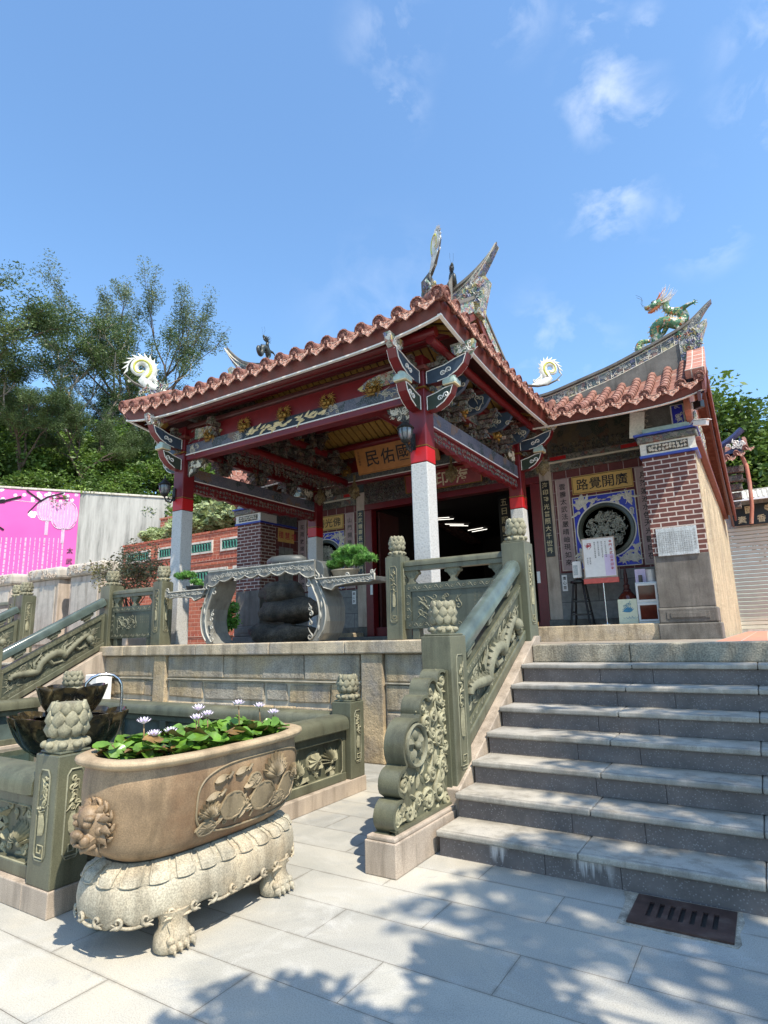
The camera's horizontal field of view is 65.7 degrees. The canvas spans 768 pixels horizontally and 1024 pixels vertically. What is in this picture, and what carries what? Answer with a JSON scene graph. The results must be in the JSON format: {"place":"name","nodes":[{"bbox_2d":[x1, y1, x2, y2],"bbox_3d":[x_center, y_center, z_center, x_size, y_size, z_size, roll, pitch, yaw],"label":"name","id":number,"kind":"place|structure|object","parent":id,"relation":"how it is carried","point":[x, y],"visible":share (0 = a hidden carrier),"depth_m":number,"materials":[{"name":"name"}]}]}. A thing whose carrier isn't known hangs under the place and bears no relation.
{"place":"outdoors","nodes":[
{"label":"outdoors","id":0,"kind":"place"},
{"bbox_2d":[1,652,29,667],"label":"stone staircase","id":1,"kind":"structure","parent":0,"point":[7,663],"depth_m":11.53,"materials":[{"name":"grey stone"}]},
{"bbox_2d":[121,527,237,606],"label":"brick terrace","id":2,"kind":"structure","parent":0,"point":[214,546],"depth_m":27.21,"materials":[{"name":"brick"}]},
{"bbox_2d":[127,549,150,563],"bbox_3d":[-12.228,2.239,29.561,1.900,0.580,0.049,-9,-14,31],"label":"window frame","id":3,"kind":"structure","parent":2,"relation":"in","point":[142,551],"depth_m":29.41,"materials":[{"name":"stone"}]},
{"bbox_2d":[137,526,166,541],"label":"shrub","id":4,"kind":"object","parent":2,"relation":"on","point":[151,534],"visible":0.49,"depth_m":29.95,"materials":[{"name":"green plant"}]},
{"bbox_2d":[157,546,170,559],"bbox_3d":[-10.158,1.918,28.291,1.800,0.580,0.049,-9,-14,31],"label":"window frame","id":5,"kind":"structure","parent":2,"relation":"in","point":[164,552],"depth_m":28.50,"materials":[{"name":"stone"}]},
{"bbox_2d":[161,518,171,538],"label":"shrub","id":6,"kind":"object","parent":2,"relation":"on","point":[168,532],"visible":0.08,"depth_m":28.82,"materials":[{"name":"green plant"}]},
{"bbox_2d":[191,540,212,555],"bbox_3d":[-8.341,1.637,27.177,1.500,0.580,0.049,-9,-14,31],"label":"window frame","id":7,"kind":"structure","parent":2,"relation":"in","point":[203,547],"depth_m":27.13,"materials":[{"name":"stone"}]},
{"bbox_2d":[220,536,236,550],"bbox_3d":[-6.017,1.277,25.752,3.000,0.580,0.049,-9,-14,31],"label":"window frame","id":8,"kind":"structure","parent":2,"relation":"in","point":[229,543],"depth_m":26.27,"materials":[{"name":"stone"}]},
{"bbox_2d":[160,516,225,530],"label":"brick terrace","id":9,"kind":"structure","parent":0,"point":[163,521],"depth_m":31.92,"materials":[{"name":"brick"}]},
{"bbox_2d":[192,501,224,533],"bbox_3d":[-8.598,0.364,28.752,2.290,1.658,2.429,-3,-12,7],"label":"shrub","id":10,"kind":"object","parent":9,"relation":"on","point":[202,521],"visible":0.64,"depth_m":28.04,"materials":[{"name":"green plant"}]},
{"bbox_2d":[207,498,236,527],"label":"shrub","id":11,"kind":"object","parent":9,"relation":"on","point":[221,513],"visible":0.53,"depth_m":26.88,"materials":[{"name":"green plant"}]},
{"bbox_2d":[156,559,236,643],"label":"brick wall","id":12,"kind":"structure","parent":0,"point":[194,629],"depth_m":24.03,"materials":[{"name":"brick"}]},
{"bbox_2d":[169,566,227,584],"bbox_3d":[-7.865,2.710,24.498,4.000,0.600,0.049,-9,-14,31],"label":"window frame","id":13,"kind":"structure","parent":12,"relation":"in","point":[201,573],"depth_m":24.17,"materials":[{"name":"stone"}]},
{"bbox_2d":[0,763,767,1023],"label":"paving","id":14,"kind":"structure","parent":0,"point":[337,935],"depth_m":2.83,"materials":[{"name":"grey stone"}]},
{"bbox_2d":[0,582,36,662],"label":"stair balustrade","id":15,"kind":"object","parent":14,"relation":"on","point":[20,626],"visible":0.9,"depth_m":12.06,"materials":[{"name":"stone"}]},
{"bbox_2d":[0,585,20,624],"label":"terrace balustrade","id":16,"kind":"object","parent":15,"relation":"attached to","point":[16,591],"visible":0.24,"depth_m":12.36,"materials":[{"name":"grey stone"}]},
{"bbox_2d":[0,571,123,711],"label":"stair balustrade","id":17,"kind":"object","parent":14,"relation":"on","point":[56,658],"visible":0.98,"depth_m":9.79,"materials":[{"name":"stone"}]},
{"bbox_2d":[85,674,111,698],"bbox_3d":[-4.764,3.210,9.866,0.320,1.000,0.280,-9,-14,31],"label":"white pedestal","id":18,"kind":"object","parent":14,"relation":"on","point":[105,680],"visible":0.13,"depth_m":9.88,"materials":[{"name":"white"}]},
{"bbox_2d":[0,673,365,920],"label":"pool enclosure","id":19,"kind":"object","parent":14,"relation":"on","point":[43,861],"visible":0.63,"depth_m":3.75,"materials":[{"name":"stone"}]},
{"bbox_2d":[0,747,35,761],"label":"pool water","id":20,"kind":"structure","parent":19,"relation":"in","point":[18,753],"depth_m":7.86,"materials":[{"name":"green liquid"}]},
{"bbox_2d":[6,670,128,756],"bbox_3d":[-3.134,2.181,5.933,1.084,1.161,1.094,-9,-14,31],"label":"lotus fountain","id":21,"kind":"object","parent":20,"relation":"on","point":[26,728],"visible":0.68,"depth_m":5.78,"materials":[{"name":"stone"}]},
{"bbox_2d":[73,810,294,955],"bbox_3d":[-1.089,2.078,3.469,0.731,0.408,1.357,-9,-14,31],"label":"planter stand","id":22,"kind":"object","parent":14,"relation":"on","point":[171,892],"visible":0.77,"depth_m":3.03,"materials":[{"name":"beige stone"}]},
{"bbox_2d":[70,723,301,861],"bbox_3d":[-1.124,1.621,3.526,0.766,0.518,1.530,-9,-14,31],"label":"stone planter","id":23,"kind":"object","parent":22,"relation":"on","point":[136,810],"visible":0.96,"depth_m":3.09,"materials":[{"name":"brown stone"}]},
{"bbox_2d":[92,699,289,759],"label":"water lilies","id":24,"kind":"object","parent":23,"relation":"in","point":[197,735],"visible":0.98,"depth_m":3.41,"materials":[{"name":"green plant"}]},
{"bbox_2d":[365,517,539,879],"bbox_3d":[0.782,1.211,5.395,0.312,2.793,3.180,-9,-14,31],"label":"stair balustrade","id":25,"kind":"object","parent":14,"relation":"on","point":[436,738],"visible":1,"depth_m":4.74,"materials":[{"name":"stone"}]},
{"bbox_2d":[617,891,744,948],"bbox_3d":[1.553,2.148,3.154,0.617,0.002,0.440,-9,-14,31],"label":"mortar bed","id":26,"kind":"object","parent":14,"relation":"on","point":[630,898],"visible":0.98,"depth_m":3.08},
{"bbox_2d":[626,894,737,944],"bbox_3d":[1.574,2.138,3.138,0.492,0.013,0.372,-9,-14,31],"label":"drain grate","id":27,"kind":"object","parent":26,"relation":"on","point":[700,921],"visible":1,"depth_m":3.12,"materials":[{"name":"brown metal"}]},
{"bbox_2d":[0,0,767,617],"label":"sky","id":28,"kind":"structure","parent":0,"point":[299,161],"materials":[{"name":"blue"}]},
{"bbox_2d":[212,299,741,642],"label":"temple hall","id":29,"kind":"structure","parent":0,"point":[633,457],"depth_m":12.65,"materials":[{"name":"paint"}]},
{"bbox_2d":[377,512,398,626],"bbox_3d":[0.152,1.560,15.981,0.060,3.030,1.000,-9,-14,31],"label":"open door","id":30,"kind":"structure","parent":29,"relation":"in","point":[388,526],"depth_m":15.80,"materials":[{"name":"red wood"}]},
{"bbox_2d":[404,465,482,493],"bbox_3d":[1.415,-0.809,14.512,2.078,0.459,0.129,-9,-14,31],"label":"signboard","id":31,"kind":"object","parent":29,"relation":"attached to","point":[465,475],"visible":0.61,"depth_m":14.30,"materials":[{"name":"red wood"}]},
{"bbox_2d":[438,515,454,519],"bbox_3d":[1.776,0.176,18.092,0.760,0.074,0.300,-4,-12,12],"label":"ceiling light","id":32,"kind":"object","parent":29,"relation":"attached to","point":[446,516],"visible":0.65,"depth_m":17.96,"materials":[{"name":"white plastic"}]},
{"bbox_2d":[443,522,470,525],"bbox_3d":[2.120,0.350,17.355,0.764,0.074,0.300,1,-12,-11],"label":"ceiling light","id":33,"kind":"object","parent":29,"relation":"attached to","point":[457,523],"visible":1,"depth_m":17.31,"materials":[{"name":"white plastic"}]},
{"bbox_2d":[464,525,490,531],"bbox_3d":[2.803,0.507,17.850,0.309,0.074,0.760,10,-16,-43],"label":"ceiling light","id":34,"kind":"object","parent":29,"relation":"attached to","point":[477,528],"visible":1,"depth_m":17.80,"materials":[{"name":"white plastic"}]},
{"bbox_2d":[570,580,595,625],"bbox_3d":[3.951,1.827,11.922,0.411,0.890,0.411,-9,-14,31],"label":"bar stool","id":35,"kind":"object","parent":29,"relation":"on","point":[575,583],"visible":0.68,"depth_m":11.89,"materials":[{"name":"black metal"}]},
{"bbox_2d":[572,561,582,580],"bbox_3d":[3.918,1.195,12.028,0.180,0.389,0.166,-9,-14,31],"label":"dispenser","id":36,"kind":"object","parent":35,"relation":"on","point":[577,568],"visible":0.95,"depth_m":11.97,"materials":[{"name":"plastic"}]},
{"bbox_2d":[581,536,619,624],"bbox_3d":[4.239,1.335,11.590,0.660,1.698,0.260,-9,-14,31],"label":"notice stand","id":37,"kind":"object","parent":29,"relation":"on","point":[599,560],"visible":1,"depth_m":11.64,"materials":[{"name":"paper"}]},
{"bbox_2d":[618,599,638,623],"bbox_3d":[4.589,1.866,11.166,0.352,0.459,0.067,-9,-14,31],"label":"painted board","id":38,"kind":"object","parent":29,"relation":"on","point":[628,610],"visible":0.98,"depth_m":11.16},
{"bbox_2d":[618,566,638,617],"bbox_3d":[4.718,1.605,11.531,0.380,1.120,0.380,-9,-14,31],"label":"traffic cone","id":39,"kind":"object","parent":29,"relation":"on","point":[626,593],"visible":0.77,"depth_m":11.49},
{"bbox_2d":[635,581,659,623],"bbox_3d":[4.950,1.693,11.097,0.380,0.758,0.345,-9,-14,31],"label":"shoe cabinet","id":40,"kind":"object","parent":29,"relation":"on","point":[647,599],"visible":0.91,"depth_m":10.96,"materials":[{"name":"silver metal"}]},
{"bbox_2d":[634,569,646,582],"bbox_3d":[4.838,1.204,11.239,0.190,0.258,0.115,-9,-14,31],"label":"paper box","id":41,"kind":"object","parent":40,"relation":"on","point":[640,575],"visible":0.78,"depth_m":11.26,"materials":[{"name":"white paper"}]},
{"bbox_2d":[645,569,655,581],"bbox_3d":[5.009,1.194,11.145,0.190,0.230,0.188,-9,-14,31],"label":"steel pot","id":42,"kind":"object","parent":40,"relation":"on","point":[650,575],"visible":0.83,"depth_m":11.07,"materials":[{"name":"silver metal"}]},
{"bbox_2d":[633,285,697,352],"bbox_3d":[5.545,-3.939,11.991,1.421,1.330,0.308,-26,-22,26],"label":"roof dragon","id":43,"kind":"object","parent":29,"relation":"on","point":[668,321],"visible":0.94,"depth_m":11.90},
{"bbox_2d":[655,525,699,556],"bbox_3d":[5.108,0.505,10.368,0.647,0.490,0.030,-9,-14,31],"label":"slate plaque","id":44,"kind":"object","parent":29,"relation":"attached to","point":[681,540],"visible":1,"depth_m":10.35,"materials":[{"name":"white stone"}]},
{"bbox_2d":[690,400,704,410],"bbox_3d":[5.466,-1.863,10.476,0.107,0.140,0.317,4,-13,-23],"label":"floodlight","id":45,"kind":"object","parent":29,"relation":"attached to","point":[696,405],"visible":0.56,"depth_m":10.38,"materials":[{"name":"grey metal"}]},
{"bbox_2d":[689,418,711,425],"bbox_3d":[5.468,-1.551,10.343,0.110,0.175,0.425,5,-13,-29],"label":"security camera","id":46,"kind":"object","parent":29,"relation":"attached to","point":[700,422],"visible":1,"depth_m":10.27,"materials":[{"name":"white plastic"}]},
{"bbox_2d":[436,641,767,916],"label":"stone staircase","id":47,"kind":"structure","parent":0,"point":[679,809],"depth_m":4.29,"materials":[{"name":"grey stone"}]},
{"bbox_2d":[540,632,763,777],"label":"terrace floor","id":48,"kind":"structure","parent":0,"point":[648,641],"depth_m":9.40,"materials":[{"name":"grey stone"}]},
{"bbox_2d":[0,573,28,612],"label":"stone wall","id":49,"kind":"structure","parent":48,"relation":"on","point":[8,582],"depth_m":15.57,"materials":[{"name":"beige stone"}]},
{"bbox_2d":[27,567,71,650],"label":"stone wall","id":50,"kind":"structure","parent":48,"relation":"on","point":[51,590],"depth_m":14.45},
{"bbox_2d":[67,560,119,631],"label":"stone wall","id":51,"kind":"structure","parent":48,"relation":"on","point":[83,593],"depth_m":13.72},
{"bbox_2d":[122,638,145,645],"bbox_3d":[-5.141,2.701,12.061,0.600,0.283,0.600,-9,-14,31],"label":"plant pedestal","id":52,"kind":"object","parent":48,"relation":"on","point":[133,641],"visible":0.26,"depth_m":11.80,"materials":[{"name":"grey stone"}]},
{"bbox_2d":[82,538,169,606],"bbox_3d":[-5.150,1.521,12.162,1.874,2.064,1.467,-9,-14,31],"label":"potted shrub","id":53,"kind":"object","parent":52,"relation":"on","point":[128,573],"visible":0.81,"depth_m":12.20,"materials":[{"name":"green plant"}]},
{"bbox_2d":[200,598,241,643],"bbox_3d":[-2.887,2.001,10.608,0.740,0.941,0.814,-1,-12,-5],"label":"potted shrub","id":54,"kind":"object","parent":48,"relation":"on","point":[233,610],"visible":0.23,"depth_m":10.49,"materials":[{"name":"green plant"}]},
{"bbox_2d":[248,623,315,642],"bbox_3d":[-2.015,2.565,12.118,1.619,0.626,0.917,-6,-13,21],"label":"boulder","id":55,"kind":"object","parent":48,"relation":"on","point":[268,633],"visible":0.64,"depth_m":11.78,"materials":[{"name":"black stone"}]},
{"bbox_2d":[258,596,318,623],"bbox_3d":[-1.851,2.016,12.185,1.467,0.551,0.906,-9,-14,31],"label":"boulder","id":56,"kind":"object","parent":55,"relation":"on","point":[294,611],"visible":0.92,"depth_m":11.91,"materials":[{"name":"black stone"}]},
{"bbox_2d":[258,580,304,601],"bbox_3d":[-2.108,1.692,12.515,1.242,0.502,0.710,-9,-14,31],"label":"boulder","id":57,"kind":"object","parent":56,"relation":"on","point":[279,590],"visible":0.76,"depth_m":12.23,"materials":[{"name":"grey stone"}]},
{"bbox_2d":[118,241,556,644],"bbox_3d":[-0.694,-0.890,11.285,6.881,6.760,5.259,-9,-14,31],"label":"temple porch","id":58,"kind":"object","parent":48,"relation":"on","point":[432,365],"visible":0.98,"depth_m":10.15,"materials":[{"name":"red wood"}]},
{"bbox_2d":[122,353,166,392],"bbox_3d":[-4.553,-2.692,11.530,1.003,0.848,0.142,1,-12,-10],"label":"scroll crest","id":59,"kind":"object","parent":58,"relation":"on","point":[148,375],"visible":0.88,"depth_m":11.48,"materials":[{"name":"white ceramic"}]},
{"bbox_2d":[158,475,175,502],"bbox_3d":[-3.971,-0.421,10.880,0.250,0.501,0.345,-9,-14,31],"label":"wall lantern","id":60,"kind":"object","parent":58,"relation":"attached to","point":[165,485],"depth_m":10.80,"materials":[{"name":"metal"}]},
{"bbox_2d":[256,327,274,357],"bbox_3d":[-2.558,-3.607,12.814,0.167,0.723,0.772,-5,-12,14],"label":"roof dragon","id":61,"kind":"object","parent":58,"relation":"on","point":[261,349],"visible":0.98,"depth_m":12.77},
{"bbox_2d":[354,440,440,475],"bbox_3d":[0.256,-1.278,13.010,2.078,0.616,0.256,-9,-14,31],"label":"signboard","id":62,"kind":"object","parent":58,"relation":"hanging from","point":[384,457],"visible":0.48,"depth_m":13.15},
{"bbox_2d":[396,415,415,452],"bbox_3d":[0.323,-1.086,8.247,0.250,0.501,0.345,-9,-14,31],"label":"wall lantern","id":63,"kind":"object","parent":58,"relation":"attached to","point":[404,428],"depth_m":8.16,"materials":[{"name":"metal"}]},
{"bbox_2d":[429,225,441,275],"bbox_3d":[0.703,-3.665,8.348,0.098,0.585,0.692,1,-12,-10],"label":"scroll crest","id":64,"kind":"object","parent":58,"relation":"on","point":[435,243],"visible":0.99,"depth_m":8.25,"materials":[{"name":"white ceramic"}]},
{"bbox_2d":[449,260,456,287],"bbox_3d":[1.209,-4.189,10.511,0.167,0.723,0.772,-2,-12,3],"label":"roof dragon","id":65,"kind":"object","parent":58,"relation":"on","point":[453,275],"visible":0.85,"depth_m":10.26},
{"bbox_2d":[528,357,561,386],"bbox_3d":[3.164,-2.759,11.702,0.802,0.679,0.114,2,-12,-15],"label":"scroll crest","id":66,"kind":"object","parent":58,"relation":"attached to","point":[545,374],"visible":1,"depth_m":11.67,"materials":[{"name":"white ceramic"}]},
{"bbox_2d":[721,427,753,523],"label":"gate pavilion","id":67,"kind":"structure","parent":48,"relation":"on","point":[740,447],"depth_m":17.80,"materials":[{"name":"tile"}]},
{"bbox_2d":[707,367,767,549],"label":"banyan tree","id":68,"kind":"object","parent":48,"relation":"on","point":[732,416],"visible":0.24,"depth_m":33.00,"materials":[{"name":"green plant"}]},
{"bbox_2d":[718,631,767,640],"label":"tiled path","id":69,"kind":"structure","parent":0,"point":[755,636],"depth_m":10.32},
{"bbox_2d":[725,487,767,631],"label":"roller shutter","id":70,"kind":"object","parent":69,"relation":"on","point":[757,615],"visible":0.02,"depth_m":22.11,"materials":[{"name":"metal"}]},
{"bbox_2d":[730,502,767,526],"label":"shop sign","id":71,"kind":"object","parent":70,"relation":"attached to","point":[760,513],"visible":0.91,"depth_m":22.20,"materials":[{"name":"black"}]},
{"bbox_2d":[732,488,767,501],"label":"metal awning","id":72,"kind":"object","parent":70,"relation":"attached to","point":[762,493],"visible":0.51,"depth_m":21.82,"materials":[{"name":"metal"}]},
{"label":"slope","id":73,"kind":"structure","parent":0,"visible":0},
{"bbox_2d":[0,369,9,385],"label":"broadleaf tree","id":74,"kind":"object","parent":73,"relation":"on","point":[3,378],"visible":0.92,"depth_m":32.85,"materials":[{"name":"green plant"}]},
{"bbox_2d":[0,385,46,438],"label":"broadleaf tree","id":75,"kind":"object","parent":73,"relation":"on","point":[21,413],"visible":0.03,"depth_m":38.13,"materials":[{"name":"green plant"}]},
{"bbox_2d":[0,309,47,412],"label":"broadleaf tree","id":76,"kind":"object","parent":73,"relation":"on","point":[10,382],"visible":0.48,"depth_m":33.22,"materials":[{"name":"green plant"}]},
{"bbox_2d":[0,423,51,450],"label":"shrub","id":77,"kind":"object","parent":73,"relation":"on","point":[1,428],"visible":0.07,"depth_m":37.13,"materials":[{"name":"green plant"}]},
{"bbox_2d":[0,429,73,484],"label":"shrub","id":78,"kind":"object","parent":73,"relation":"on","point":[9,459],"visible":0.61,"depth_m":34.16,"materials":[{"name":"green plant"}]},
{"bbox_2d":[0,468,76,489],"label":"shrub","id":79,"kind":"object","parent":73,"relation":"on","point":[32,479],"visible":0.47,"depth_m":31.66,"materials":[{"name":"green plant"}]},
{"bbox_2d":[0,368,84,472],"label":"broadleaf tree","id":80,"kind":"object","parent":73,"relation":"on","point":[28,401],"visible":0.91,"depth_m":33.01,"materials":[{"name":"green plant"}]},
{"bbox_2d":[0,259,87,384],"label":"broadleaf tree","id":81,"kind":"object","parent":73,"relation":"on","point":[38,315],"visible":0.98,"depth_m":31.40,"materials":[{"name":"green plant"}]},
{"bbox_2d":[2,394,94,433],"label":"broadleaf tree","id":82,"kind":"object","parent":73,"relation":"on","point":[84,426],"depth_m":45.23,"materials":[{"name":"green plant"}]},
{"bbox_2d":[49,481,91,505],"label":"shrub","id":83,"kind":"object","parent":73,"relation":"on","point":[61,488],"visible":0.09,"depth_m":32.50,"materials":[{"name":"green plant"}]},
{"bbox_2d":[39,429,118,482],"bbox_3d":[-21.218,-3.891,40.124,6.270,4.335,7.492,5,-14,-30],"label":"shrub","id":84,"kind":"object","parent":73,"relation":"on","point":[88,440],"visible":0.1,"depth_m":38.85,"materials":[{"name":"green plant"}]},
{"bbox_2d":[27,392,153,484],"bbox_3d":[-17.790,-3.269,35.854,7.122,7.001,4.349,7,-14,-34],"label":"broadleaf tree","id":85,"kind":"object","parent":73,"relation":"on","point":[73,423],"visible":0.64,"depth_m":35.66,"materials":[{"name":"green plant"}]},
{"bbox_2d":[47,441,136,485],"bbox_3d":[-18.054,-2.524,37.135,5.289,3.866,6.030,-6,-13,22],"label":"shrub","id":86,"kind":"object","parent":73,"relation":"on","point":[89,459],"visible":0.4,"depth_m":35.73,"materials":[{"name":"green plant"}]},
{"bbox_2d":[67,468,147,495],"bbox_3d":[-15.786,-0.973,33.968,4.068,2.974,4.639,-9,-14,31],"label":"shrub","id":87,"kind":"object","parent":73,"relation":"on","point":[118,485],"visible":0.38,"depth_m":33.32,"materials":[{"name":"green plant"}]},
{"bbox_2d":[16,295,202,435],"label":"broadleaf tree","id":88,"kind":"object","parent":73,"relation":"on","point":[112,360],"visible":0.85,"depth_m":42.20,"materials":[{"name":"green plant"}]},
{"bbox_2d":[82,418,157,466],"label":"shrub","id":89,"kind":"object","parent":73,"relation":"on","point":[119,428],"visible":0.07,"depth_m":40.49,"materials":[{"name":"green plant"}]},
{"bbox_2d":[89,419,156,469],"bbox_3d":[-16.821,-2.908,38.142,6.812,6.696,4.160,-12,-16,41],"label":"broadleaf tree","id":90,"kind":"object","parent":73,"relation":"on","point":[145,434],"visible":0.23,"depth_m":37.74,"materials":[{"name":"green plant"}]},
{"bbox_2d":[63,353,187,435],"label":"broadleaf tree","id":91,"kind":"object","parent":73,"relation":"on","point":[93,406],"visible":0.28,"depth_m":47.23,"materials":[{"name":"green plant"}]},
{"bbox_2d":[28,248,232,436],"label":"casuarina tree","id":92,"kind":"object","parent":73,"relation":"on","point":[184,313],"visible":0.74,"depth_m":47.33,"materials":[{"name":"green plant"}]},
{"bbox_2d":[110,449,173,495],"bbox_3d":[-14.737,-2.504,38.476,5.487,3.793,6.556,3,-12,-19],"label":"shrub","id":93,"kind":"object","parent":73,"relation":"on","point":[153,472],"visible":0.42,"depth_m":36.79,"materials":[{"name":"green plant"}]},
{"bbox_2d":[130,488,156,517],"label":"shrub","id":94,"kind":"object","parent":73,"relation":"on","point":[148,493],"visible":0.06,"depth_m":33.97,"materials":[{"name":"green plant"}]},
{"bbox_2d":[157,486,195,506],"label":"shrub","id":95,"kind":"object","parent":73,"relation":"on","point":[170,492],"visible":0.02,"depth_m":34.97,"materials":[{"name":"green plant"}]},
{"bbox_2d":[164,494,210,516],"bbox_3d":[-10.741,-0.350,34.947,4.595,3.255,4.730,-9,-14,31],"label":"shrub","id":96,"kind":"object","parent":73,"relation":"on","point":[198,499],"visible":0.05,"depth_m":33.14,"materials":[{"name":"green plant"}]},
{"bbox_2d":[171,463,215,484],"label":"shrub","id":97,"kind":"object","parent":73,"relation":"on","point":[208,469],"visible":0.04,"depth_m":39.26,"materials":[{"name":"green plant"}]},
{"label":"ground","id":98,"kind":"structure","parent":0,"visible":0},
{"bbox_2d":[0,486,172,580],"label":"concrete wall","id":99,"kind":"structure","parent":98,"relation":"on","point":[39,529],"depth_m":31.20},
{"bbox_2d":[98,639,421,764],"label":"retaining wall","id":100,"kind":"structure","parent":98,"relation":"on","point":[296,675],"depth_m":8.21,"materials":[{"name":"beige stone"}]},
{"bbox_2d":[110,566,172,645],"bbox_3d":[-4.207,1.631,10.228,1.465,1.305,0.256,-9,-14,31],"label":"terrace balustrade","id":101,"kind":"object","parent":100,"relation":"on","point":[152,623],"visible":0.98,"depth_m":10.03,"materials":[{"name":"stone"}]},
{"bbox_2d":[165,559,385,643],"bbox_3d":[-1.718,1.368,8.876,4.138,1.130,0.499,-9,-14,31],"label":"stone altar table","id":102,"kind":"object","parent":100,"relation":"on","point":[217,592],"visible":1,"depth_m":8.50,"materials":[{"name":"grey stone"}]},
{"bbox_2d":[173,570,203,589],"bbox_3d":[-3.241,1.147,9.913,0.739,0.407,0.314,-9,-14,31],"label":"bonsai pine","id":103,"kind":"object","parent":102,"relation":"on","point":[198,583],"visible":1,"depth_m":9.84,"materials":[{"name":"green plant"}]},
{"bbox_2d":[267,555,306,564],"bbox_3d":[-1.453,0.734,8.886,0.700,0.148,0.434,-9,-14,31],"label":"stone drum","id":104,"kind":"object","parent":102,"relation":"on","point":[282,559],"visible":0.61,"depth_m":8.68,"materials":[{"name":"grey stone"}]},
{"bbox_2d":[325,544,377,576],"bbox_3d":[-0.474,0.670,8.227,0.930,0.506,0.399,-9,-14,31],"label":"bonsai pine","id":105,"kind":"object","parent":102,"relation":"on","point":[346,556],"visible":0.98,"depth_m":8.12,"materials":[{"name":"green plant"}]},
{"bbox_2d":[385,536,501,639],"bbox_3d":[0.742,0.864,7.192,1.575,1.305,0.256,-9,-14,31],"label":"terrace balustrade","id":106,"kind":"object","parent":100,"relation":"on","point":[409,598],"visible":0.63,"depth_m":7.29,"materials":[{"name":"grey stone"}]}
]}

